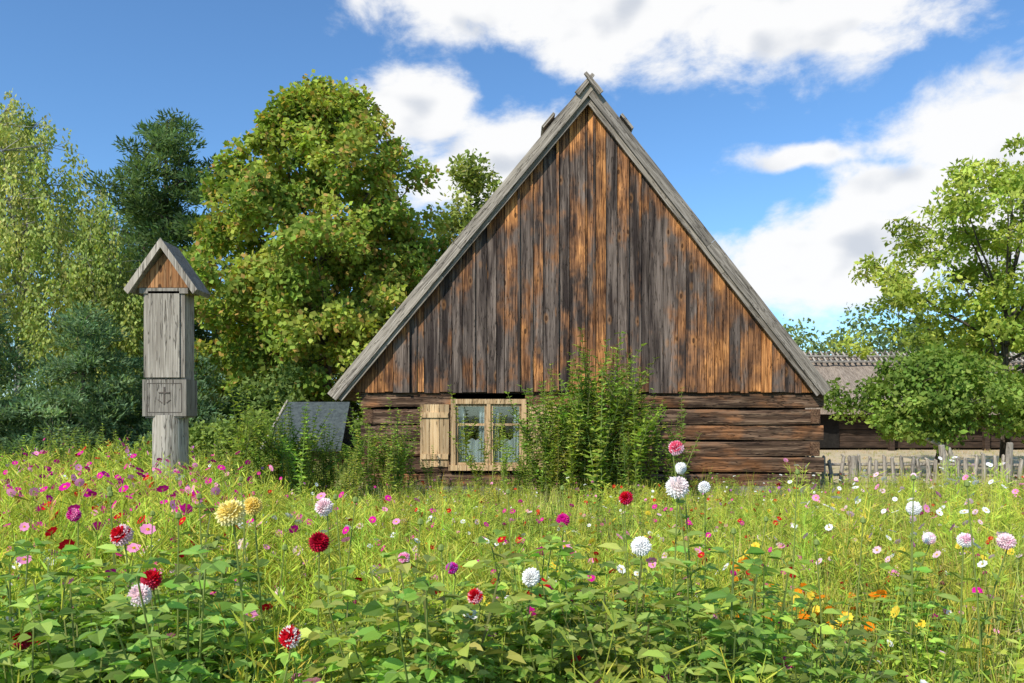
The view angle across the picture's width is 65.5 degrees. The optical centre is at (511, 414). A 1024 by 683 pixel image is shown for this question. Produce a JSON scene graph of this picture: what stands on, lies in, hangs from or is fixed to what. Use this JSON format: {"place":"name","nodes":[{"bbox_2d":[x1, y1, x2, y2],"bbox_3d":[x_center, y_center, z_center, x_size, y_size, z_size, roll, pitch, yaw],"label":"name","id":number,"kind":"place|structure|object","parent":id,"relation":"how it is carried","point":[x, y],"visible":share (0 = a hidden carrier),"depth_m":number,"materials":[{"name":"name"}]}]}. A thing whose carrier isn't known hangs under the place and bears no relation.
{"place":"outdoors","nodes":[
{"label":"outdoors","id":0,"kind":"place"},
{"bbox_2d":[0,0,1023,400],"label":"sky","id":1,"kind":"structure","parent":0,"point":[793,131],"materials":[{"name":"blue"}]},
{"bbox_2d":[1,446,1023,488],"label":"lawn grass","id":2,"kind":"structure","parent":0,"point":[970,467],"depth_m":24.67,"materials":[{"name":"green plant"}]},
{"bbox_2d":[130,417,1023,682],"bbox_3d":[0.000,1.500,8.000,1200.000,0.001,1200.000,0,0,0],"label":"ground","id":3,"kind":"structure","parent":0,"point":[856,451],"depth_m":25.70,"materials":[{"name":"green plant"}]},
{"bbox_2d":[0,300,91,461],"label":"spruce tree","id":4,"kind":"object","parent":3,"relation":"on","point":[6,410],"visible":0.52,"depth_m":20.22,"materials":[{"name":"green plant"}]},
{"bbox_2d":[0,88,126,393],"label":"birch tree","id":5,"kind":"object","parent":3,"relation":"on","point":[27,243],"visible":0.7,"depth_m":25.14,"materials":[{"name":"green plant"}]},
{"bbox_2d":[0,300,150,460],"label":"spruce tree","id":6,"kind":"object","parent":3,"relation":"on","point":[89,357],"visible":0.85,"depth_m":20.59,"materials":[{"name":"green plant"}]},
{"bbox_2d":[22,193,143,398],"bbox_3d":[-12.919,-2.734,25.027,4.087,8.473,3.034,0,0,-22],"label":"birch tree","id":7,"kind":"object","parent":3,"relation":"on","point":[105,292],"visible":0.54,"depth_m":24.49,"materials":[{"name":"green plant"}]},
{"bbox_2d":[44,107,251,369],"bbox_3d":[-14.561,-5.655,32.549,8.566,14.316,9.101,0,0,0],"label":"pine tree","id":8,"kind":"object","parent":3,"relation":"on","point":[156,216],"visible":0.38,"depth_m":31.86,"materials":[{"name":"green plant"}]},
{"bbox_2d":[0,423,297,488],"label":"leafy shrub","id":9,"kind":"object","parent":3,"relation":"on","point":[76,449],"visible":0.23,"depth_m":12.28,"materials":[{"name":"green plant"}]},
{"bbox_2d":[72,181,227,385],"bbox_3d":[-16.984,-5.021,37.783,7.882,13.062,8.063,0,0,0],"label":"pine tree","id":10,"kind":"object","parent":3,"relation":"on","point":[126,226],"visible":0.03,"depth_m":37.19,"materials":[{"name":"green plant"}]},
{"bbox_2d":[90,340,235,453],"bbox_3d":[-9.609,-0.577,22.561,4.186,4.451,3.915,0,0,0],"label":"spruce tree","id":11,"kind":"object","parent":3,"relation":"on","point":[202,382],"visible":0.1,"depth_m":22.26,"materials":[{"name":"green plant"}]},
{"bbox_2d":[0,351,327,457],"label":"hedge shrubs","id":12,"kind":"object","parent":3,"relation":"on","point":[258,396],"visible":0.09,"depth_m":23.74,"materials":[{"name":"green plant"}]},
{"bbox_2d":[0,425,333,492],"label":"leafy shrub","id":13,"kind":"object","parent":3,"relation":"on","point":[32,449],"visible":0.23,"depth_m":13.09,"materials":[{"name":"green plant"}]},
{"bbox_2d":[124,238,210,487],"bbox_3d":[-4.440,-0.344,10.330,0.930,3.793,0.560,0,0,0],"label":"wooden shrine post","id":14,"kind":"object","parent":3,"relation":"on","point":[166,283],"visible":0.75,"depth_m":10.16,"materials":[{"name":"grey wood"}]},
{"bbox_2d":[134,405,370,466],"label":"understory shrubs","id":15,"kind":"object","parent":3,"relation":"on","point":[196,435],"visible":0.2,"depth_m":20.73,"materials":[{"name":"green plant"}]},
{"bbox_2d":[189,377,341,496],"bbox_3d":[-3.824,0.453,12.642,2.480,2.097,1.624,0,0,17],"label":"leafy shrub","id":16,"kind":"object","parent":3,"relation":"on","point":[241,443],"visible":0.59,"depth_m":12.36,"materials":[{"name":"green plant"}]},
{"bbox_2d":[210,403,391,512],"bbox_3d":[-3.193,0.662,12.167,2.712,1.679,1.832,0,0,-21],"label":"leafy shrub","id":17,"kind":"object","parent":3,"relation":"on","point":[295,457],"visible":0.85,"depth_m":12.02,"materials":[{"name":"green plant"}]},
{"bbox_2d":[260,400,357,474],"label":"garden shed","id":18,"kind":"structure","parent":3,"relation":"on","point":[337,418],"depth_m":19.08,"materials":[{"name":"grey metal"}]},
{"bbox_2d":[179,69,453,422],"bbox_3d":[-6.492,-5.284,28.075,11.473,13.575,11.509,0,0,0],"label":"maple tree","id":19,"kind":"object","parent":3,"relation":"on","point":[282,297],"visible":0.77,"depth_m":25.51,"materials":[{"name":"green plant"}]},
{"bbox_2d":[317,393,433,500],"bbox_3d":[-2.429,0.555,13.607,1.820,1.893,1.597,0,0,20],"label":"leafy shrub","id":20,"kind":"object","parent":3,"relation":"on","point":[400,469],"visible":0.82,"depth_m":13.51,"materials":[{"name":"green plant"}]},
{"bbox_2d":[418,148,502,260],"bbox_3d":[-1.647,-4.651,32.854,5.546,12.307,5.021,0,0,0],"label":"oak tree","id":21,"kind":"object","parent":3,"relation":"on","point":[469,177],"visible":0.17,"depth_m":32.03,"materials":[{"name":"green plant"}]},
{"bbox_2d":[447,385,516,501],"bbox_3d":[-0.523,0.490,13.614,1.251,2.021,0.858,0,0,0],"label":"leafy shrub","id":22,"kind":"object","parent":3,"relation":"on","point":[474,466],"visible":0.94,"depth_m":13.62,"materials":[{"name":"green plant"}]},
{"bbox_2d":[0,283,1017,428],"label":"distant forest","id":23,"kind":"object","parent":3,"relation":"on","point":[881,342],"visible":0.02,"depth_m":61.38,"materials":[{"name":"green plant"}]},
{"bbox_2d":[0,440,1023,682],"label":"dahlia plants","id":24,"kind":"object","parent":3,"relation":"on","point":[461,660],"visible":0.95,"depth_m":2.90,"materials":[{"name":"green plant"}]},
{"bbox_2d":[0,435,1023,682],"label":"flower meadow","id":25,"kind":"structure","parent":3,"relation":"on","point":[36,501],"depth_m":5.68,"materials":[{"name":"green plant"}]},
{"bbox_2d":[507,407,563,504],"bbox_3d":[0.461,0.681,13.482,1.145,1.640,1.131,0,0,0],"label":"leafy shrub","id":26,"kind":"object","parent":3,"relation":"on","point":[519,467],"visible":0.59,"depth_m":13.33,"materials":[{"name":"green plant"}]},
{"bbox_2d":[361,486,817,494],"bbox_3d":[1.450,1.450,20.400,8.600,0.220,10.900,0,0,0],"label":"foundation","id":27,"kind":"object","parent":3,"relation":"on","point":[737,491],"depth_m":14.95,"materials":[{"name":"grey stone"}]},
{"bbox_2d":[361,393,823,487],"bbox_3d":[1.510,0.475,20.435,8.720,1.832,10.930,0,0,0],"label":"log walls","id":28,"kind":"structure","parent":27,"relation":"on","point":[748,425],"depth_m":14.99,"materials":[{"name":"brown wood"}]},
{"bbox_2d":[448,399,526,470],"bbox_3d":[-0.440,0.370,15.000,1.500,1.340,0.200,0,0,0],"label":"window frame","id":29,"kind":"object","parent":28,"relation":"attached to","point":[488,405],"visible":0.8,"depth_m":14.95,"materials":[{"name":"beige wood"}]},
{"bbox_2d":[458,406,518,461],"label":"curtains","id":30,"kind":"object","parent":29,"relation":"attached to","point":[475,446],"visible":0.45,"depth_m":15.11,"materials":[{"name":"white fabric"}]},
{"bbox_2d":[420,404,556,467],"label":"window shutters","id":31,"kind":"object","parent":28,"relation":"attached to","point":[431,414],"depth_m":14.96,"materials":[{"name":"beige wood"}]},
{"bbox_2d":[337,105,820,400],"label":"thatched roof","id":32,"kind":"structure","parent":28,"relation":"on","point":[351,396],"depth_m":15.92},
{"bbox_2d":[327,82,831,400],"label":"verge boards","id":33,"kind":"object","parent":32,"relation":"attached to","point":[670,197],"visible":0.97,"depth_m":14.73,"materials":[{"name":"grey wood"}]},
{"bbox_2d":[541,71,633,134],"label":"ridge boards","id":34,"kind":"object","parent":32,"relation":"on","point":[578,92],"visible":0.08,"depth_m":14.69,"materials":[{"name":"grey wood"}]},
{"bbox_2d":[350,106,812,392],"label":"gable boards","id":35,"kind":"object","parent":28,"relation":"on","point":[660,286],"visible":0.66,"depth_m":14.93,"materials":[{"name":"brown wood"}]},
{"bbox_2d":[358,118,808,393],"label":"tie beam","id":36,"kind":"structure","parent":28,"relation":"on","point":[569,308],"depth_m":15.00,"materials":[{"name":"brown wood"}]},
{"bbox_2d":[499,327,699,506],"bbox_3d":[1.444,0.031,13.375,3.348,2.942,2.128,0,0,0],"label":"tall leafy shrub","id":37,"kind":"object","parent":3,"relation":"on","point":[590,425],"visible":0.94,"depth_m":13.12,"materials":[{"name":"green plant"}]},
{"bbox_2d":[808,442,1023,485],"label":"stake fence","id":38,"kind":"object","parent":3,"relation":"on","point":[1008,465],"visible":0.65,"depth_m":16.97,"materials":[{"name":"grey wood"}]},
{"bbox_2d":[823,133,1023,473],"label":"ash tree","id":39,"kind":"object","parent":3,"relation":"on","point":[1006,329],"visible":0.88,"depth_m":19.71,"materials":[{"name":"green plant"}]},
{"bbox_2d":[824,340,1023,479],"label":"apple tree","id":40,"kind":"object","parent":3,"relation":"on","point":[941,399],"visible":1,"depth_m":17.94,"materials":[{"name":"green plant"}]},
{"bbox_2d":[925,437,961,473],"bbox_3d":[9.645,0.939,17.828,0.846,0.968,0.127,0,0,12],"label":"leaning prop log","id":41,"kind":"object","parent":3,"relation":"on","point":[950,453],"visible":0.58,"depth_m":17.77,"materials":[{"name":"grey wood"}]},
{"bbox_2d":[990,378,1023,443],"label":"apple tree","id":42,"kind":"object","parent":3,"relation":"on","point":[1018,421],"visible":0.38,"depth_m":18.42,"materials":[{"name":"green plant"}]},
{"bbox_2d":[803,350,1023,450],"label":"thatched barn","id":43,"kind":"structure","parent":0,"point":[844,367],"depth_m":34.18,"materials":[{"name":"brown wood"}]}
]}

